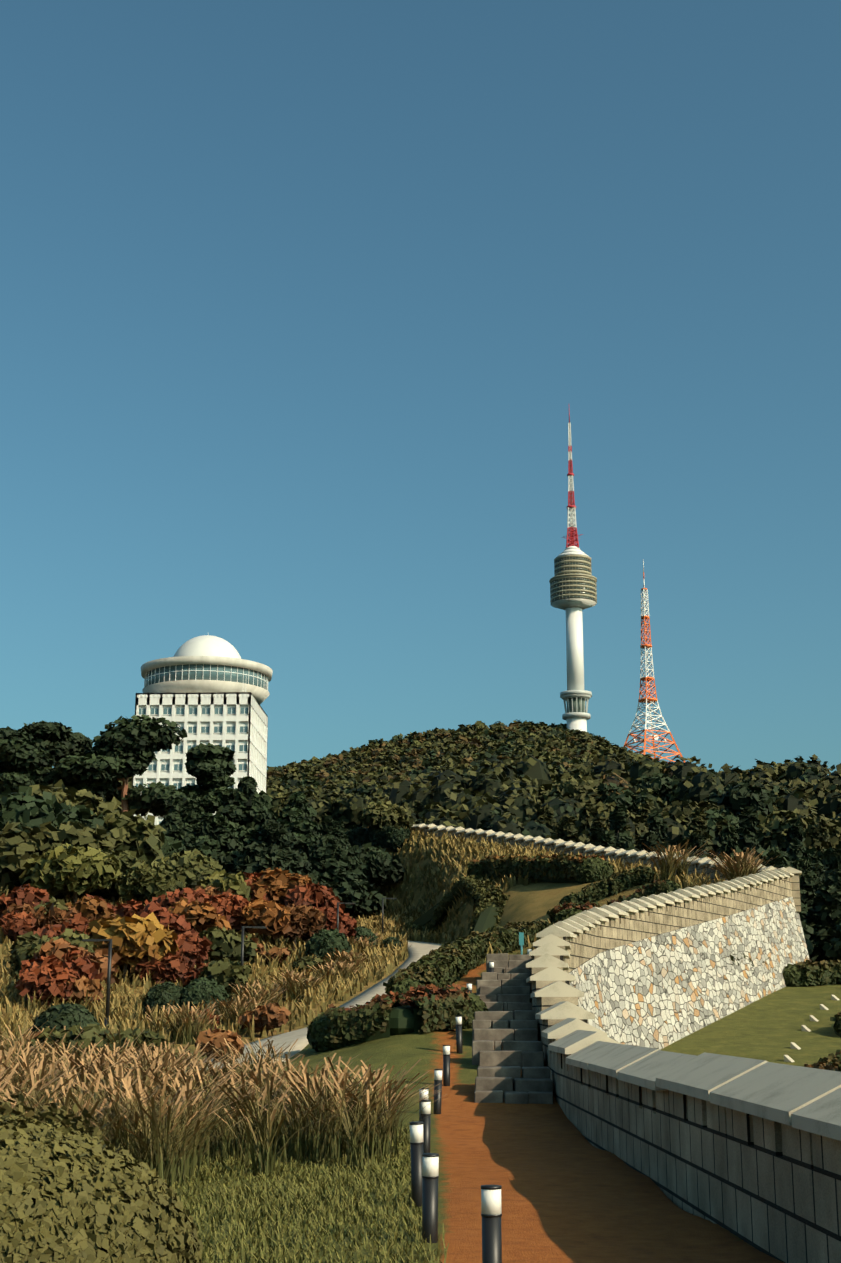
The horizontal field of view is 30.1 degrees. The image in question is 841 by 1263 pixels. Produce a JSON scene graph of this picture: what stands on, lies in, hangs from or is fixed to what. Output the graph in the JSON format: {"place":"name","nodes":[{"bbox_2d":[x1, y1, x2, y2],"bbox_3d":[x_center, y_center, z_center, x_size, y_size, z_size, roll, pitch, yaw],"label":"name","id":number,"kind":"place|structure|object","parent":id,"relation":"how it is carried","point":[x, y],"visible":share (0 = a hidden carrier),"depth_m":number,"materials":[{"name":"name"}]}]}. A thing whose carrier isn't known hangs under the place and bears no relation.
{"place":"outdoors","nodes":[
{"label":"outdoors","id":0,"kind":"place"},
{"bbox_2d":[150,1123,450,1262],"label":"lawn grass","id":1,"kind":"structure","parent":0,"point":[298,1201],"depth_m":15.82,"materials":[{"name":"green plant"}]},
{"bbox_2d":[204,941,441,1068],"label":"paved path","id":2,"kind":"structure","parent":0,"point":[417,950],"depth_m":52.32,"materials":[{"name":"concrete"}]},
{"bbox_2d":[0,842,840,1262],"bbox_3d":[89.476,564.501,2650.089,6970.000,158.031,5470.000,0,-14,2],"label":"ground","id":3,"kind":"structure","parent":0,"point":[570,1194],"depth_m":22.56,"materials":[{"name":"green plant"}]},
{"bbox_2d":[82,939,111,1029],"bbox_3d":[-11.827,13.020,56.872,1.106,3.600,0.240,1,-14,-4],"label":"lamp post","id":4,"kind":"object","parent":3,"relation":"on","point":[108,976],"visible":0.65,"depth_m":57.00,"materials":[{"name":"metal"}]},
{"bbox_2d":[0,1091,203,1262],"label":"hedge","id":5,"kind":"object","parent":3,"relation":"on","point":[72,1193],"visible":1,"depth_m":9.23,"materials":[{"name":"green plant"}]},
{"bbox_2d":[0,714,237,816],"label":"trees","id":6,"kind":"object","parent":3,"relation":"on","point":[123,750],"visible":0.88,"depth_m":172.60,"materials":[{"name":"green plant"}]},
{"bbox_2d":[0,883,328,1063],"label":"autumn shrubs","id":7,"kind":"object","parent":3,"relation":"on","point":[53,953],"visible":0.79,"depth_m":70.06,"materials":[{"name":"red plant"}]},
{"bbox_2d":[132,633,272,824],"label":"domed building","id":8,"kind":"structure","parent":3,"relation":"on","point":[206,689],"depth_m":294.21,"materials":[{"name":"white concrete"}]},
{"bbox_2d":[0,779,414,905],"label":"broadleaf trees","id":9,"kind":"object","parent":3,"relation":"on","point":[59,839],"visible":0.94,"depth_m":99.71,"materials":[{"name":"green plant"}]},
{"bbox_2d":[29,926,402,1033],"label":"bushes","id":10,"kind":"object","parent":3,"relation":"on","point":[321,942],"visible":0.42,"depth_m":61.24,"materials":[{"name":"green plant"}]},
{"bbox_2d":[80,867,356,981],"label":"autumn maples","id":11,"kind":"object","parent":3,"relation":"on","point":[284,903],"visible":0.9,"depth_m":90.14,"materials":[{"name":"orange plant"}]},
{"bbox_2d":[240,926,266,992],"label":"lamp post","id":12,"kind":"object","parent":3,"relation":"on","point":[242,945],"visible":0.5,"depth_m":66.98,"materials":[{"name":"metal"}]},
{"bbox_2d":[159,776,389,918],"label":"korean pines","id":13,"kind":"object","parent":3,"relation":"on","point":[242,830],"visible":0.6,"depth_m":137.75,"materials":[{"name":"green plant"}]},
{"bbox_2d":[337,902,355,929],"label":"lamp post","id":14,"kind":"object","parent":3,"relation":"on","point":[338,903],"visible":0.58,"depth_m":90.86,"materials":[{"name":"grey metal"}]},
{"bbox_2d":[0,827,727,1049],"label":"dry meadow grass","id":15,"kind":"structure","parent":3,"relation":"on","point":[381,962],"depth_m":90.22,"materials":[{"name":"brown plant"}]},
{"bbox_2d":[381,898,396,936],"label":"lamp post","id":16,"kind":"object","parent":3,"relation":"on","point":[383,909],"visible":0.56,"depth_m":115.53,"materials":[{"name":"grey metal"}]},
{"bbox_2d":[0,840,778,1186],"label":"fountain grass","id":17,"kind":"structure","parent":3,"relation":"on","point":[164,1112],"depth_m":21.77,"materials":[{"name":"brown plant"}]},
{"bbox_2d":[409,1121,423,1206],"bbox_3d":[-0.030,5.834,16.659,0.151,1.160,0.151,-2,-12,2],"label":"bollard light","id":18,"kind":"object","parent":3,"relation":"on","point":[416,1141],"visible":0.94,"depth_m":16.64,"materials":[{"name":"black paint"}]},
{"bbox_2d":[0,719,840,855],"bbox_3d":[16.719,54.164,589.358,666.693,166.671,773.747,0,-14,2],"label":"namsan forest","id":19,"kind":"object","parent":3,"relation":"on","point":[479,775],"visible":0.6,"depth_m":314.40,"materials":[{"name":"green plant"}]},
{"bbox_2d":[419,1088,428,1120],"bbox_3d":[0.047,7.798,24.739,0.151,1.100,0.151,0,-15,2],"label":"bollard light","id":20,"kind":"object","parent":3,"relation":"on","point":[424,1094],"visible":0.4,"depth_m":24.79,"materials":[{"name":"black paint"}]},
{"bbox_2d":[420,1100,430,1152],"bbox_3d":[0.071,7.216,22.193,0.151,1.080,0.151,0,-13,2],"label":"bollard light","id":21,"kind":"object","parent":3,"relation":"on","point":[426,1121],"visible":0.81,"depth_m":22.19,"materials":[{"name":"black paint"}]},
{"bbox_2d":[422,1153,438,1242],"bbox_3d":[0.084,5.189,13.831,0.151,1.080,0.151,0,-13,2],"label":"bollard light","id":22,"kind":"object","parent":3,"relation":"on","point":[430,1169],"visible":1,"depth_m":13.82,"materials":[{"name":"black paint"}]},
{"bbox_2d":[433,1069,442,1113],"bbox_3d":[0.311,8.511,28.360,0.151,1.100,0.151,1,-14,2],"label":"bollard light","id":23,"kind":"object","parent":3,"relation":"on","point":[437,1081],"visible":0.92,"depth_m":28.35,"materials":[{"name":"black paint"}]},
{"bbox_2d":[443,1045,449,1085],"bbox_3d":[0.533,8.992,31.847,0.151,1.100,0.151,-1,-15,2],"label":"bollard light","id":24,"kind":"object","parent":3,"relation":"on","point":[446,1065],"visible":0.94,"depth_m":31.83,"materials":[{"name":"black paint"}]},
{"bbox_2d":[455,1016,462,1053],"bbox_3d":[0.892,9.406,35.948,0.151,1.100,0.151,-2,-14,2],"label":"bollard light","id":25,"kind":"object","parent":3,"relation":"on","point":[459,1048],"visible":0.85,"depth_m":35.92,"materials":[{"name":"black paint"}]},
{"bbox_2d":[466,983,471,992],"bbox_3d":[1.322,10.056,42.261,0.151,1.080,0.151,-1,-13,2],"label":"bollard light","id":26,"kind":"object","parent":3,"relation":"on","point":[469,985],"visible":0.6,"depth_m":42.30,"materials":[{"name":"black paint"}]},
{"bbox_2d":[481,1185,501,1262],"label":"bollard light","id":27,"kind":"object","parent":3,"relation":"on","point":[491,1212],"visible":1,"depth_m":11.12,"materials":[{"name":"black paint"}]},
{"bbox_2d":[489,961,493,971],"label":"bollard light","id":28,"kind":"object","parent":3,"relation":"on","point":[491,966],"visible":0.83,"depth_m":47.58,"materials":[{"name":"black paint"}]},
{"bbox_2d":[472,953,552,1103],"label":"stone stairs","id":29,"kind":"structure","parent":3,"relation":"on","point":[507,1046],"depth_m":34.27,"materials":[{"name":"grey stone"}]},
{"bbox_2d":[519,932,523,954],"bbox_3d":[3.359,10.737,51.908,0.160,1.460,0.075,0,-14,2],"label":"sign","id":30,"kind":"object","parent":3,"relation":"on","point":[521,939],"visible":0.57,"depth_m":51.98,"materials":[{"name":"teal metal"}]},
{"bbox_2d":[549,413,596,731],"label":"observation tower","id":31,"kind":"structure","parent":3,"relation":"on","point":[573,587],"depth_m":949.66,"materials":[{"name":"concrete"},{"name":"glass"},{"name":"steel"}]},
{"bbox_2d":[306,825,840,1071],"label":"hedges","id":32,"kind":"object","parent":3,"relation":"on","point":[419,997],"visible":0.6,"depth_m":60.50,"materials":[{"name":"green plant"}]},
{"bbox_2d":[321,823,840,1262],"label":"fortress wall","id":33,"kind":"structure","parent":3,"relation":"on","point":[622,995],"depth_m":25.79,"materials":[{"name":"stone"}]},
{"bbox_2d":[623,562,684,762],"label":"transmission tower","id":34,"kind":"structure","parent":3,"relation":"on","point":[645,699],"depth_m":891.91,"materials":[{"name":"red metal"}]},
{"bbox_2d":[534,762,840,962],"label":"woodland","id":35,"kind":"object","parent":3,"relation":"on","point":[805,842],"visible":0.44,"depth_m":225.18,"materials":[{"name":"green plant"}]},
{"bbox_2d":[784,1055,794,1061],"bbox_3d":[13.779,15.924,58.120,0.440,0.342,0.264,-13,-19,43],"label":"stone marker","id":36,"kind":"object","parent":3,"relation":"on","point":[787,1058],"visible":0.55,"depth_m":58.13,"materials":[{"name":"stone"}]},
{"bbox_2d":[790,1042,800,1049],"bbox_3d":[14.732,16.240,61.099,0.440,0.342,0.264,-13,-19,43],"label":"stone marker","id":37,"kind":"object","parent":3,"relation":"on","point":[793,1045],"visible":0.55,"depth_m":61.11,"materials":[{"name":"stone"}]},
{"bbox_2d":[801,1025,810,1031],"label":"stone marker","id":38,"kind":"object","parent":3,"relation":"on","point":[804,1028],"visible":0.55,"depth_m":65.49,"materials":[{"name":"stone"}]},
{"bbox_2d":[810,1015,818,1021],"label":"stone marker","id":39,"kind":"object","parent":3,"relation":"on","point":[812,1018],"visible":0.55,"depth_m":68.17,"materials":[{"name":"stone"}]},
{"bbox_2d":[820,1004,828,1009],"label":"stone marker","id":40,"kind":"object","parent":3,"relation":"on","point":[822,1007],"visible":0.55,"depth_m":71.54,"materials":[{"name":"stone"}]},
{"bbox_2d":[831,995,839,999],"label":"stone marker","id":41,"kind":"object","parent":3,"relation":"on","point":[833,997],"visible":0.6,"depth_m":74.74,"materials":[{"name":"stone"}]},
{"bbox_2d":[0,0,840,774],"label":"sky","id":42,"kind":"structure","parent":0,"point":[307,307],"materials":[{"name":"blue"}]}
]}

